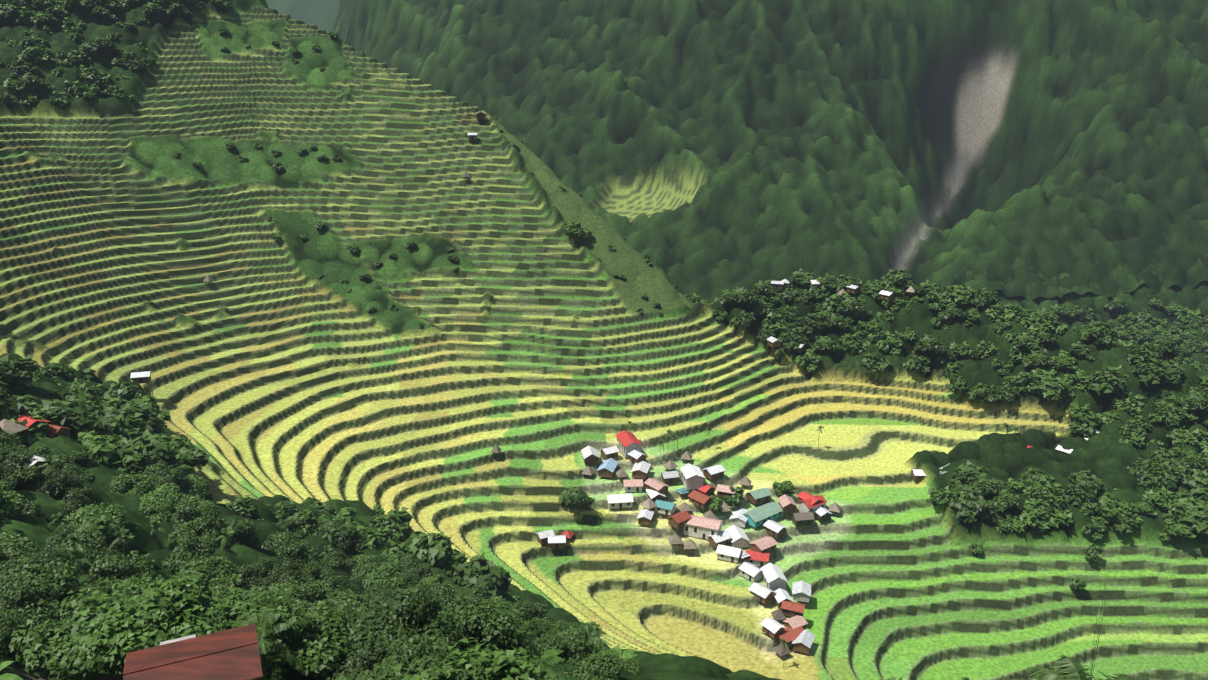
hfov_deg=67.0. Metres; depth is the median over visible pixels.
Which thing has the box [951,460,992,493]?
tree
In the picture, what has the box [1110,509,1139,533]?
tree
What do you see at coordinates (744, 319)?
tree
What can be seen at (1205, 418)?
tree
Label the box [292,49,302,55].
tree
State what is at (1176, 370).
tree
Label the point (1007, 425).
village tree
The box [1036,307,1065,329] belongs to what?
tree
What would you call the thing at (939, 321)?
tree
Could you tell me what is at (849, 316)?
tree
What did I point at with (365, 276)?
tree
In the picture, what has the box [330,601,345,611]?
tree
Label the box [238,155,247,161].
tree
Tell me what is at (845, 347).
tree
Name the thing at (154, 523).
tree
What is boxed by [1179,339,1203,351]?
tree
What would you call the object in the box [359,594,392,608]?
tree
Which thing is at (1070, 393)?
tree
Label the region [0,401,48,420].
tree
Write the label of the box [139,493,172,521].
tree
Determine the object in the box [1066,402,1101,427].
tree
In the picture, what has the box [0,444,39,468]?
tree
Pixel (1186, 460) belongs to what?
tree
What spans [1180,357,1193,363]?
tree
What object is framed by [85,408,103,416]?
tree
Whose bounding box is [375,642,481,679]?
tree
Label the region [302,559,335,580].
tree
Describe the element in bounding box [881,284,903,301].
tree
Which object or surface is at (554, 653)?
tree
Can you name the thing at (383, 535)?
tree
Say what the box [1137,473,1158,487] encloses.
tree
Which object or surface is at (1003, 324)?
tree
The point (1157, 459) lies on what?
tree
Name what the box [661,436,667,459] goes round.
village tree
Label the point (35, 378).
tree
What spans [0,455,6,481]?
tree
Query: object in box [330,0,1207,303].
mountain
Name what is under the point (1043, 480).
tree
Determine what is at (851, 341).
tree
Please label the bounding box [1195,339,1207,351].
tree
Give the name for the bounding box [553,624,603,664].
tree
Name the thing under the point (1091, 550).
village tree
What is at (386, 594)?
tree
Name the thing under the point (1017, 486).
tree
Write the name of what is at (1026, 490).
tree
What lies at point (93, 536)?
tree
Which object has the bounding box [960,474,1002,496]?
tree
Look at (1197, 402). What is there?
tree
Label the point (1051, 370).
tree
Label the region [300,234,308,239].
tree
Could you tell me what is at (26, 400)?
tree
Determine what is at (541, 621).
tree
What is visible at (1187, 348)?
tree
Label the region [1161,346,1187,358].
tree
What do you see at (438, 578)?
tree
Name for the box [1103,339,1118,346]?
tree
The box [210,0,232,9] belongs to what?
tree
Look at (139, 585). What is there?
tree
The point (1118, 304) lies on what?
tree
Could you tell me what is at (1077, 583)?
village tree
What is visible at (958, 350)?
tree
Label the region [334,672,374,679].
tree
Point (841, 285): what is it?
tree
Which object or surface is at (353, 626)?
tree
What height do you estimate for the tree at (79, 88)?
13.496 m
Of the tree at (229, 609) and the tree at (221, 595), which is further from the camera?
the tree at (221, 595)
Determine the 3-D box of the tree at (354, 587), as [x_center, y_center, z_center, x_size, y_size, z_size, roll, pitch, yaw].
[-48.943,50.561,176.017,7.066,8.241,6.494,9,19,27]
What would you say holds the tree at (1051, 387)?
on the terrain at (540, 350)
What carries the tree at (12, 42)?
on the terrain at (540, 350)
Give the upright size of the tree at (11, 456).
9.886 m
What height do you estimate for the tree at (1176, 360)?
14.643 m
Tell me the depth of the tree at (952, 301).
416.17 m
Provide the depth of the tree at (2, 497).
135.35 m
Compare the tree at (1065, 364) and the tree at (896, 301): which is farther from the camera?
the tree at (896, 301)
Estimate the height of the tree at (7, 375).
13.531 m
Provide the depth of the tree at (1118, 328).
612.19 m
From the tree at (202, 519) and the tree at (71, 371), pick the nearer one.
the tree at (202, 519)
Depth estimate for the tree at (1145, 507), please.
320.23 m
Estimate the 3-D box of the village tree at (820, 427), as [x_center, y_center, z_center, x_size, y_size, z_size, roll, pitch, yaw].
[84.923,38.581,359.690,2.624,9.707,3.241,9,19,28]
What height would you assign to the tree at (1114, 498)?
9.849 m
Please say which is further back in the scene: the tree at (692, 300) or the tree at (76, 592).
the tree at (692, 300)
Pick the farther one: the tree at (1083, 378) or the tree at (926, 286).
the tree at (926, 286)
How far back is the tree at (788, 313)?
426.39 m
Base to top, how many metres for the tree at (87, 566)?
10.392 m
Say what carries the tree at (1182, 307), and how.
on the terrain at (540, 350)
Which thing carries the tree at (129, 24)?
on the terrain at (540, 350)
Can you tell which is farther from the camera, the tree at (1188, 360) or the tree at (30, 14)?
the tree at (1188, 360)
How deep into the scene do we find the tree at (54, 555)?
114.81 m
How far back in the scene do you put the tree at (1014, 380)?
385.44 m
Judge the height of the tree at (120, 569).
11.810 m
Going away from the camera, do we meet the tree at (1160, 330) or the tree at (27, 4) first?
the tree at (27, 4)
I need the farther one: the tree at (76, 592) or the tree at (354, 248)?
the tree at (354, 248)
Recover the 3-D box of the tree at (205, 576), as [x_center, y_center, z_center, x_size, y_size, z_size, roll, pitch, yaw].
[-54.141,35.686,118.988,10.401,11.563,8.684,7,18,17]
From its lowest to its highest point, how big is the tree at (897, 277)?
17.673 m
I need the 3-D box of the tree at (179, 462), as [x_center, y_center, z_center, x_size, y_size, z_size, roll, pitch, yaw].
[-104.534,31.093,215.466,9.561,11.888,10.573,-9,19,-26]
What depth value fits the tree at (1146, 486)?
331.71 m
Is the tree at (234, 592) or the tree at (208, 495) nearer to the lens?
the tree at (234, 592)
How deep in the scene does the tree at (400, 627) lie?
69.72 m
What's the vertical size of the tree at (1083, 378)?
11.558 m
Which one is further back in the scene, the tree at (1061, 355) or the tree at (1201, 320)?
the tree at (1201, 320)
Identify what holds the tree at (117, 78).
on the terrain at (540, 350)
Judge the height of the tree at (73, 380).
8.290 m
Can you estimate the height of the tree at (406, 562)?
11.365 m
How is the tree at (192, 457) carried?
on the terrain at (540, 350)
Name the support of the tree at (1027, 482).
on the terrain at (540, 350)
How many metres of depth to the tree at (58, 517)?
138.67 m
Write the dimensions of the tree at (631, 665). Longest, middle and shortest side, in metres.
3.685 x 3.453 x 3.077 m
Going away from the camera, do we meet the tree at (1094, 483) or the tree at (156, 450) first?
the tree at (156, 450)
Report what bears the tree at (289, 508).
on the terrain at (540, 350)
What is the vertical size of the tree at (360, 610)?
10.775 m
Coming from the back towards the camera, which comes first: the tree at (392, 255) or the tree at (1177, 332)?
the tree at (1177, 332)
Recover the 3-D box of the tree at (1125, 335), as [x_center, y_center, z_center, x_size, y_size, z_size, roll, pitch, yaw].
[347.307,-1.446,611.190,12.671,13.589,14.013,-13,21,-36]
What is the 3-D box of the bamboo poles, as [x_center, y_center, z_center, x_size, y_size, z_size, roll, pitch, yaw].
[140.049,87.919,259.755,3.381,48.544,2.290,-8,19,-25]
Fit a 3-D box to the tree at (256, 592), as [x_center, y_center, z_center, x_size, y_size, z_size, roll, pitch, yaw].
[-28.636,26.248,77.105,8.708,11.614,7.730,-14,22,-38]
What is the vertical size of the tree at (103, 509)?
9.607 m
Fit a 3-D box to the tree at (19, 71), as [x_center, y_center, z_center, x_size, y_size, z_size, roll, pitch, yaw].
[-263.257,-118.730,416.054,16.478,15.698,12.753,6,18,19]
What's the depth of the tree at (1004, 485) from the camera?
327.41 m
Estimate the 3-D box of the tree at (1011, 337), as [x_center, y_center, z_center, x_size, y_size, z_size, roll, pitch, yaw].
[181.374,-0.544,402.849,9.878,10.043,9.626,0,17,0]
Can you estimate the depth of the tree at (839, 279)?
437.18 m
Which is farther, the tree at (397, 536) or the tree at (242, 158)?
the tree at (242, 158)
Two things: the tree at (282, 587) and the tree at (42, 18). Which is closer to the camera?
the tree at (282, 587)
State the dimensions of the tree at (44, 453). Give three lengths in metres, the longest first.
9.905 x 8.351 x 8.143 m
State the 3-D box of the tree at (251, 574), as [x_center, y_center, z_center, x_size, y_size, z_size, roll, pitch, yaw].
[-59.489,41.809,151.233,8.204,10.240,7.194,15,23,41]
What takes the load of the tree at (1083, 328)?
on the terrain at (540, 350)
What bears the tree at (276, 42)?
on the terrain at (540, 350)
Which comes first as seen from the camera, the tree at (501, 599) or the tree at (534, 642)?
the tree at (534, 642)
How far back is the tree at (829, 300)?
426.95 m
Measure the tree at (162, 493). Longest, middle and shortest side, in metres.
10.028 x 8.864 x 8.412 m
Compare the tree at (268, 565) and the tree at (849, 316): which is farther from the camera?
the tree at (849, 316)
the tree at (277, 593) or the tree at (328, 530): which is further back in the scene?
the tree at (328, 530)
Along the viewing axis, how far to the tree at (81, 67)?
426.35 m
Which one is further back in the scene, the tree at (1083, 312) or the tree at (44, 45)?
the tree at (1083, 312)
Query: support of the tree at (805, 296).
on the terrain at (540, 350)
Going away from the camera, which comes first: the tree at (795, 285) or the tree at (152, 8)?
the tree at (795, 285)
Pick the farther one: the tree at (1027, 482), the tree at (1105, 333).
the tree at (1105, 333)
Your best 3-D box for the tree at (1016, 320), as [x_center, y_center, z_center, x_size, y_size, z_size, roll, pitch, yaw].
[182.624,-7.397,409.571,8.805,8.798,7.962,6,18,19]
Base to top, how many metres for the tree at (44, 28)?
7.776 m
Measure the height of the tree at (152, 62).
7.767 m
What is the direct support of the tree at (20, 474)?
on the terrain at (540, 350)
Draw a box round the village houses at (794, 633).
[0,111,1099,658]
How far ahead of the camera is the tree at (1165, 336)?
599.31 m
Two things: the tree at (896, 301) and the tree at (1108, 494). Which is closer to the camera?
the tree at (1108, 494)
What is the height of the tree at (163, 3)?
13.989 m
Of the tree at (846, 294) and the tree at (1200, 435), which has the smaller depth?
the tree at (1200, 435)
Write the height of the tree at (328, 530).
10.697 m
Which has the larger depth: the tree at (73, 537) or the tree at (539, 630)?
the tree at (73, 537)
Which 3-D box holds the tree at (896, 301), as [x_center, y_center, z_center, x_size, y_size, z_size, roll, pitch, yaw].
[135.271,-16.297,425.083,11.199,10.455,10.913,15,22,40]
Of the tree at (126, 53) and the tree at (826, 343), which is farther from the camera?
the tree at (126, 53)
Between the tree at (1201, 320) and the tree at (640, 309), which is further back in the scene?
the tree at (1201, 320)
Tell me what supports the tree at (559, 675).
on the terrain at (540, 350)
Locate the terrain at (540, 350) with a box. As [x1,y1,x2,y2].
[0,0,1207,679]
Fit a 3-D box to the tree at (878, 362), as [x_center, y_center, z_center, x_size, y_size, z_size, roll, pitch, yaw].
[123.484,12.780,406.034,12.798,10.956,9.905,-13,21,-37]
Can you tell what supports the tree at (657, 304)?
on the terrain at (540, 350)
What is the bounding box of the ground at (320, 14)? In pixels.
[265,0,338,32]
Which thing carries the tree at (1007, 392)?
on the terrain at (540, 350)
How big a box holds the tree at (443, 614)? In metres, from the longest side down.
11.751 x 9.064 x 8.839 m
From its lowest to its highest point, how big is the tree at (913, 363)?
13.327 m
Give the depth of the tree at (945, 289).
421.36 m
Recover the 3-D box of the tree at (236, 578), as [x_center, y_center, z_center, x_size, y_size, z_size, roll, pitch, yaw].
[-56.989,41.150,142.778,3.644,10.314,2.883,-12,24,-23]
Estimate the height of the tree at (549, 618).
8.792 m
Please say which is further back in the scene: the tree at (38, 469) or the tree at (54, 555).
the tree at (38, 469)
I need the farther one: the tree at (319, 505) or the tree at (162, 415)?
the tree at (162, 415)
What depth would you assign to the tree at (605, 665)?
71.21 m
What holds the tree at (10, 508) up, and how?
on the terrain at (540, 350)
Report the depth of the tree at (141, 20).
458.94 m
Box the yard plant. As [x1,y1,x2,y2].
[232,605,305,674]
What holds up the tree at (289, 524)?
on the terrain at (540, 350)
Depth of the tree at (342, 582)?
164.36 m
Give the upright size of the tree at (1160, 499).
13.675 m
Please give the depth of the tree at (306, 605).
88.10 m
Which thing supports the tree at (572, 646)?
on the terrain at (540, 350)
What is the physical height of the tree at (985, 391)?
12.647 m
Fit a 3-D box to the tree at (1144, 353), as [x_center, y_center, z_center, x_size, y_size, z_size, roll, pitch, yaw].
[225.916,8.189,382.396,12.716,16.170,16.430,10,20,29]
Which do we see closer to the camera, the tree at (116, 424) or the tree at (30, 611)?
the tree at (30, 611)
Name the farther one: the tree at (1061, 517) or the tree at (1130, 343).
the tree at (1130, 343)
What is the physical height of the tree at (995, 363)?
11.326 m
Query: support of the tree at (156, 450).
on the terrain at (540, 350)
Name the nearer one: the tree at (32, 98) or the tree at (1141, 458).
the tree at (1141, 458)
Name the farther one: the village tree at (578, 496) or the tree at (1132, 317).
the tree at (1132, 317)
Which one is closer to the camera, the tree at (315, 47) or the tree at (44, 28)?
the tree at (44, 28)
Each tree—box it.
[0,0,23,7]
[0,1,19,20]
[0,91,18,104]
[0,354,41,393]
[0,366,18,386]
[0,381,28,413]
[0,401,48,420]
[0,431,23,457]
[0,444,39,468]
[0,450,59,484]
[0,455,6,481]
[0,478,15,492]
[0,490,8,512]
[0,490,25,520]
[0,508,12,533]
[0,531,37,560]
[0,539,26,564]
[0,551,62,578]
[0,557,79,606]
[0,574,28,590]
[0,575,77,653]
[0,598,55,652]
[0,609,29,655]
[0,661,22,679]
[1,453,25,484]
[2,544,83,576]
[3,79,36,94]
[5,37,16,45]
[5,58,25,70]
[6,395,38,406]
[6,491,40,515]
[7,62,45,79]
[7,587,120,679]
[9,414,49,443]
[12,14,32,24]
[13,44,54,65]
[17,0,40,10]
[18,33,48,49]
[18,73,53,93]
[18,597,125,655]
[19,93,39,105]
[20,6,44,21]
[20,28,39,35]
[24,38,49,49]
[25,465,50,492]
[31,0,62,11]
[31,12,62,25]
[32,375,40,382]
[35,399,110,432]
[35,444,69,470]
[36,468,97,499]
[40,364,69,380]
[41,0,69,17]
[41,454,60,479]
[42,26,55,34]
[42,387,83,401]
[46,512,74,527]
[46,523,99,548]
[49,90,70,106]
[52,64,69,75]
[54,524,106,565]
[55,50,83,64]
[57,48,83,64]
[57,462,95,483]
[59,450,94,473]
[59,504,126,543]
[59,583,94,603]
[60,366,76,380]
[60,489,101,513]
[62,17,85,32]
[62,79,75,94]
[62,399,96,414]
[63,0,87,10]
[64,377,79,382]
[65,29,83,42]
[65,381,89,388]
[65,391,115,416]
[67,382,105,402]
[67,533,97,559]
[67,548,91,571]
[67,577,143,605]
[68,0,94,10]
[68,502,113,521]
[70,568,230,678]
[71,432,117,466]
[73,80,100,97]
[73,421,113,437]
[74,545,127,572]
[75,64,87,72]
[76,42,99,55]
[76,429,122,445]
[77,367,95,381]
[77,515,118,546]
[78,65,111,85]
[81,51,91,62]
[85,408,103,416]
[86,71,113,87]
[86,573,157,601]
[87,35,117,55]
[87,551,154,586]
[89,0,120,9]
[89,5,117,21]
[89,554,161,586]
[90,443,151,475]
[94,393,121,410]
[99,409,153,430]
[100,82,118,96]
[105,416,146,439]
[106,32,121,40]
[107,381,142,401]
[108,528,138,556]
[109,413,148,440]
[109,471,155,494]
[111,57,128,67]
[111,88,134,102]
[114,47,137,58]
[114,74,129,81]
[114,397,152,420]
[114,431,179,476]
[115,0,132,10]
[115,19,135,29]
[116,533,134,557]
[123,429,166,443]
[127,57,145,70]
[127,596,142,605]
[129,393,160,410]
[130,395,156,415]
[132,43,149,52]
[135,17,149,25]
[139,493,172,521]
[140,461,183,487]
[140,487,175,506]
[141,56,156,67]
[143,2,170,19]
[143,401,170,431]
[145,0,172,7]
[145,474,174,493]
[146,483,179,496]
[150,520,165,539]
[156,434,195,449]
[158,564,230,595]
[160,493,189,512]
[161,531,218,575]
[164,1,191,16]
[168,522,219,542]
[171,440,210,470]
[171,449,181,464]
[171,501,217,534]
[172,478,200,495]
[177,464,193,477]
[177,494,216,510]
[177,553,235,589]
[178,530,198,543]
[182,473,208,498]
[192,161,202,167]
[197,587,258,631]
[204,491,216,502]
[204,590,318,656]
[207,518,260,550]
[209,588,234,600]
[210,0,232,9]
[215,526,235,554]
[216,518,227,527]
[218,27,229,33]
[220,46,231,51]
[225,495,257,518]
[226,143,234,148]
[228,574,246,589]
[228,587,250,599]
[230,562,271,593]
[232,586,303,653]
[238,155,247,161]
[241,583,293,599]
[253,556,283,581]
[253,579,299,591]
[256,600,350,679]
[261,531,317,567]
[265,557,314,586]
[270,40,279,45]
[271,149,280,155]
[272,233,280,240]
[273,161,284,170]
[273,501,296,514]
[273,509,285,520]
[276,517,304,538]
[280,600,323,679]
[281,576,333,607]
[281,620,353,679]
[288,508,331,536]
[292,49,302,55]
[297,147,308,154]
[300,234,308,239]
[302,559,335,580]
[302,601,359,621]
[309,499,336,515]
[311,44,320,50]
[311,580,332,594]
[311,604,359,676]
[314,220,327,230]
[315,519,367,551]
[317,154,329,159]
[318,507,356,527]
[318,545,333,563]
[321,548,356,569]
[322,527,334,542]
[322,574,350,592]
[324,585,350,601]
[327,637,406,679]
[328,31,338,38]
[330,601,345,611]
[332,153,341,160]
[332,589,385,613]
[333,609,386,676]
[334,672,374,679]
[337,524,381,551]
[338,606,386,616]
[345,581,470,662]
[345,583,368,595]
[347,244,359,252]
[349,553,383,570]
[349,612,437,661]
[350,564,373,583]
[356,524,393,547]
[358,630,457,679]
[359,272,372,280]
[359,559,406,589]
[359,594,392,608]
[364,581,387,596]
[366,306,375,312]
[367,553,387,565]
[367,584,405,600]
[369,506,413,538]
[372,504,384,513]
[374,260,383,267]
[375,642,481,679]
[379,539,415,560]
[385,606,446,625]
[388,252,396,257]
[388,637,556,679]
[389,304,397,310]
[392,521,406,546]
[397,552,435,578]
[400,572,420,588]
[405,241,417,248]
[407,532,465,569]
[408,579,436,593]
[421,574,456,594]
[424,582,465,615]
[425,594,534,662]
[431,547,467,580]
[434,574,447,586]
[448,253,458,261]
[452,551,512,597]
[465,582,497,607]
[467,619,535,651]
[488,594,513,607]
[495,600,557,639]
[508,143,519,148]
[512,655,577,679]
[514,599,548,617]
[519,643,564,664]
[529,616,548,625]
[532,639,568,663]
[534,614,554,623]
[534,617,570,630]
[536,630,587,675]
[546,620,562,633]
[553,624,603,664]
[557,485,578,506]
[563,220,591,239]
[565,489,594,516]
[572,649,621,679]
[584,621,602,635]
[585,624,609,646]
[594,636,604,648]
[607,245,615,250]
[607,646,636,659]
[616,657,640,674]
[618,274,625,279]
[636,308,642,313]
[645,259,652,265]
[652,302,660,306]
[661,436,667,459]
[664,429,672,457]
[671,434,677,460]
[675,433,680,457]
[688,293,701,303]
[707,495,722,513]
[711,310,727,320]
[714,289,738,304]
[723,485,744,506]
[729,287,763,308]
[729,310,754,327]
[749,299,771,318]
[751,280,780,296]
[754,327,775,341]
[760,293,780,306]
[761,312,786,333]
[772,481,785,492]
[776,305,797,321]
[777,328,807,350]
[777,480,795,495]
[778,638,788,667]
[781,287,798,301]
[784,322,803,334]
[788,268,816,288]
[788,281,800,288]
[793,313,824,333]
[794,289,813,303]
[794,348,821,372]
[808,331,820,342]
[809,286,830,300]
[812,336,844,351]
[814,292,841,313]
[815,273,836,292]
[816,307,834,322]
[816,426,823,447]
[823,312,856,332]
[832,291,850,303]
[833,277,861,292]
[833,345,848,354]
[836,296,871,322]
[837,274,862,290]
[838,332,870,354]
[842,310,868,324]
[849,293,865,303]
[856,318,878,336]
[861,280,877,288]
[861,351,888,374]
[862,281,882,300]
[867,331,885,341]
[870,323,889,335]
[875,356,894,374]
[876,310,894,321]
[876,333,904,354]
[878,269,916,291]
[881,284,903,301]
[881,295,906,310]
[885,676,902,679]
[893,284,917,293]
[893,331,908,340]
[899,303,912,311]
[903,351,931,375]
[904,327,917,341]
[905,295,923,305]
[914,334,952,358]
[916,280,940,292]
[916,292,925,297]
[926,291,951,311]
[927,485,955,505]
[930,311,952,328]
[934,354,954,366]
[935,285,951,298]
[936,292,958,310]
[940,305,967,318]
[942,361,962,375]
[945,372,968,395]
[948,283,975,305]
[948,477,969,490]
[949,341,974,358]
[950,490,994,523]
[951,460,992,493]
[953,308,980,326]
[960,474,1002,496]
[966,383,997,402]
[967,287,1000,307]
[971,543,984,555]
[975,340,996,357]
[977,343,998,355]
[981,302,1014,322]
[987,489,1021,512]
[989,516,1010,533]
[990,358,1013,374]
[990,385,1004,404]
[992,384,1018,402]
[993,479,1018,497]
[994,318,1012,332]
[1000,423,1015,431]
[1002,303,1029,320]
[1002,375,1028,391]
[1004,513,1026,532]
[1005,331,1022,340]
[1005,478,1024,492]
[1008,345,1028,362]
[1011,317,1020,322]
[1011,332,1047,353]
[1015,499,1049,532]
[1017,366,1043,392]
[1017,475,1037,489]
[1018,308,1043,327]
[1018,467,1047,480]
[1021,350,1056,367]
[1022,486,1031,497]
[1027,322,1053,336]
[1027,483,1065,509]
[1032,372,1069,401]
[1035,330,1059,344]
[1035,365,1058,375]
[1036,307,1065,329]
[1036,475,1063,496]
[1038,501,1073,528]
[1039,312,1067,336]
[1048,304,1073,318]
[1051,350,1078,370]
[1055,354,1077,372]
[1062,368,1090,391]
[1062,481,1094,505]
[1063,385,1076,397]
[1066,305,1093,320]
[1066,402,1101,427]
[1067,341,1094,360]
[1067,469,1106,502]
[1068,327,1080,332]
[1068,411,1098,437]
[1069,576,1086,592]
[1076,322,1095,328]
[1076,325,1097,340]
[1078,306,1095,321]
[1078,321,1117,345]
[1079,496,1119,527]
[1081,382,1100,394]
[1081,516,1107,540]
[1083,543,1103,559]
[1084,366,1127,396]
[1094,492,1112,505]
[1101,411,1128,425]
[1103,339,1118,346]
[1104,297,1129,311]
[1105,320,1117,326]
[1110,488,1119,500]
[1110,500,1123,510]
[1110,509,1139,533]
[1111,397,1133,415]
[1112,325,1125,338]
[1114,328,1133,339]
[1117,311,1136,325]
[1117,339,1136,345]
[1117,501,1143,523]
[1119,426,1146,448]
[1120,392,1148,415]
[1126,341,1161,363]
[1127,326,1143,337]
[1127,415,1151,434]
[1127,459,1151,478]
[1129,319,1149,329]
[1132,358,1170,385]
[1132,455,1147,464]
[1133,497,1157,517]
[1135,311,1151,322]
[1135,329,1157,341]
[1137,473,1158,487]
[1141,461,1185,488]
[1141,480,1171,491]
[1142,335,1181,360]
[1143,486,1176,510]
[1144,439,1168,451]
[1146,316,1160,326]
[1146,454,1174,465]
[1147,298,1167,309]
[1147,449,1173,459]
[1148,391,1183,412]
[1148,403,1188,426]
[1149,325,1166,335]
[1152,318,1168,327]
[1159,518,1195,542]
[1161,333,1178,343]
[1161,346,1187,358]
[1161,359,1185,384]
[1163,505,1200,536]
[1165,306,1183,315]
[1166,426,1193,446]
[1166,443,1183,456]
[1166,484,1189,496]
[1169,326,1188,340]
[1169,357,1180,363]
[1170,496,1207,535]
[1172,321,1184,328]
[1172,451,1207,471]
[1174,304,1187,313]
[1174,436,1198,448]
[1177,314,1192,324]
[1177,492,1204,504]
[1178,331,1201,342]
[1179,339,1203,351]
[1179,392,1207,415]
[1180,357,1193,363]
[1181,361,1198,371]
[1182,345,1192,355]
[1182,408,1198,423]
[1183,349,1191,356]
[1183,468,1207,499]
[1185,309,1202,317]
[1185,323,1197,327]
[1187,386,1207,398]
[1188,429,1207,451]
[1189,362,1207,371]
[1191,496,1207,506]
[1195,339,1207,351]
[1196,316,1206,324]
[1196,375,1207,386]
[1196,524,1207,543]
[1200,413,1207,425]
[1200,443,1207,457]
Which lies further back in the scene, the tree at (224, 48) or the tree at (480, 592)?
the tree at (224, 48)
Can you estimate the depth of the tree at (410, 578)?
193.90 m
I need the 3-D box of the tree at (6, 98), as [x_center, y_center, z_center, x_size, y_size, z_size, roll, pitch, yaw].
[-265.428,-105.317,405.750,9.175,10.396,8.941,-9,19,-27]
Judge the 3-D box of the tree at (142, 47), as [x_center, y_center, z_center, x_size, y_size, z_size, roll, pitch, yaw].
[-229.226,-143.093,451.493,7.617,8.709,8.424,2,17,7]
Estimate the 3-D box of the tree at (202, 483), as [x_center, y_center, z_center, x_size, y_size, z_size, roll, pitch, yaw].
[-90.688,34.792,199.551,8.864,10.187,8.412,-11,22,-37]
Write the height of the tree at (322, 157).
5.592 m
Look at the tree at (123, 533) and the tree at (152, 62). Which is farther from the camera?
the tree at (152, 62)
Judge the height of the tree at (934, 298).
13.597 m
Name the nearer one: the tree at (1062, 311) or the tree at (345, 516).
the tree at (345, 516)
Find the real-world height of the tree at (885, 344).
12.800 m
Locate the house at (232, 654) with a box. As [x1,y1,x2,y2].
[123,624,262,679]
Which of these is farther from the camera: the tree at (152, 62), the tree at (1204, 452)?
the tree at (152, 62)
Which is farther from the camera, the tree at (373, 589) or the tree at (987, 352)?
the tree at (987, 352)
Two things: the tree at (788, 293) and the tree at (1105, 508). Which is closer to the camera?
the tree at (1105, 508)
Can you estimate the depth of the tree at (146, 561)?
117.17 m
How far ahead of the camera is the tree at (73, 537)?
127.56 m
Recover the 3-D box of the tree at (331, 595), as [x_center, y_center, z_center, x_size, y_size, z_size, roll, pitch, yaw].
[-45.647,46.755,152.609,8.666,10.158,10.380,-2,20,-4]
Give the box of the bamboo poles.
[1090,577,1107,676]
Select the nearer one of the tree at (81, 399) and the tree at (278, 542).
the tree at (278, 542)
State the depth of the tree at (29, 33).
436.80 m
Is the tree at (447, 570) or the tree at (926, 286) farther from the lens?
the tree at (926, 286)
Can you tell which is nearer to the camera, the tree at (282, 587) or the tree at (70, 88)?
the tree at (282, 587)
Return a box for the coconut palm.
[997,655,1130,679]
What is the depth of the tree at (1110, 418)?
367.03 m
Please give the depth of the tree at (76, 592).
106.53 m
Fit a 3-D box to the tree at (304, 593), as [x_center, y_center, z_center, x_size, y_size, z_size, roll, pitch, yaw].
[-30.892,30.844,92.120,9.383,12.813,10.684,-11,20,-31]
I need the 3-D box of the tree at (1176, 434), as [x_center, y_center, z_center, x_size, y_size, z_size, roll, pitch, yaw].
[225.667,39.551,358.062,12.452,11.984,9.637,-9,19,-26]
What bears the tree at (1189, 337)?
on the terrain at (540, 350)
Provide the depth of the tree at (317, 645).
63.20 m
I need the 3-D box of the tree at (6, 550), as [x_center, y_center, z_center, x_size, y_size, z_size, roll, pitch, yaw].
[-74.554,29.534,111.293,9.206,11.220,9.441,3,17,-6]
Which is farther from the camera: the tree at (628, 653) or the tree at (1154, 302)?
the tree at (1154, 302)
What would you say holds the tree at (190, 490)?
on the terrain at (540, 350)
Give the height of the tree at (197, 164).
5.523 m
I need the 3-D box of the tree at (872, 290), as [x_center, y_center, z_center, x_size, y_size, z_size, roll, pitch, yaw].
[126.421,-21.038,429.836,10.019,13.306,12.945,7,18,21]
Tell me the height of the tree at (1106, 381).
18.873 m
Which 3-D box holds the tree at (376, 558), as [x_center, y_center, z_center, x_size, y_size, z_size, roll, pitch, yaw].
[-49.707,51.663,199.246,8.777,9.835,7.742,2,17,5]
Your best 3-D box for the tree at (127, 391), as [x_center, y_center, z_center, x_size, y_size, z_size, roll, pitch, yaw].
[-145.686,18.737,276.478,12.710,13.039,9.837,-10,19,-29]
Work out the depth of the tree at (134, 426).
222.04 m
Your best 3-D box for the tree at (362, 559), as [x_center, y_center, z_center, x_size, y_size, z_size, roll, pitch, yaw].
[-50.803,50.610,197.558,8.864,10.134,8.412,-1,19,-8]
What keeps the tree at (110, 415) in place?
on the terrain at (540, 350)
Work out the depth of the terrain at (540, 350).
361.59 m
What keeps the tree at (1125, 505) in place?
on the terrain at (540, 350)
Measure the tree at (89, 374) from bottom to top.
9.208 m
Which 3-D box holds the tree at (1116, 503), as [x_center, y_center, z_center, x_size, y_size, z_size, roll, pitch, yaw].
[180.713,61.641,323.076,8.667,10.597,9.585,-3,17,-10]
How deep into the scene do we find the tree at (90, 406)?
232.28 m
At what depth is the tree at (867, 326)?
416.84 m
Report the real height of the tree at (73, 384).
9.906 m
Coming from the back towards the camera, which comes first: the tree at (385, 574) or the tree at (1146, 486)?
the tree at (1146, 486)
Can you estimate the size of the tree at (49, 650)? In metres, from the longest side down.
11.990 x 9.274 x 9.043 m
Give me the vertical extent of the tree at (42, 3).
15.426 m
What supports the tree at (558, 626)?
on the terrain at (540, 350)
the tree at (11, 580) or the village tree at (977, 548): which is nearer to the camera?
the tree at (11, 580)
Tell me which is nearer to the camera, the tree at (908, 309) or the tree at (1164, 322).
the tree at (908, 309)
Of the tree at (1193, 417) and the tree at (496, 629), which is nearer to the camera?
the tree at (496, 629)
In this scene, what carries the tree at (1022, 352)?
on the terrain at (540, 350)
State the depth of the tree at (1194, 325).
606.97 m
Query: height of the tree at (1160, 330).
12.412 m
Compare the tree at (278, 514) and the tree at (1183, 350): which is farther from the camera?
the tree at (1183, 350)
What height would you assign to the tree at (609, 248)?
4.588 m
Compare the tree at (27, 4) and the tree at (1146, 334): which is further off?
the tree at (1146, 334)

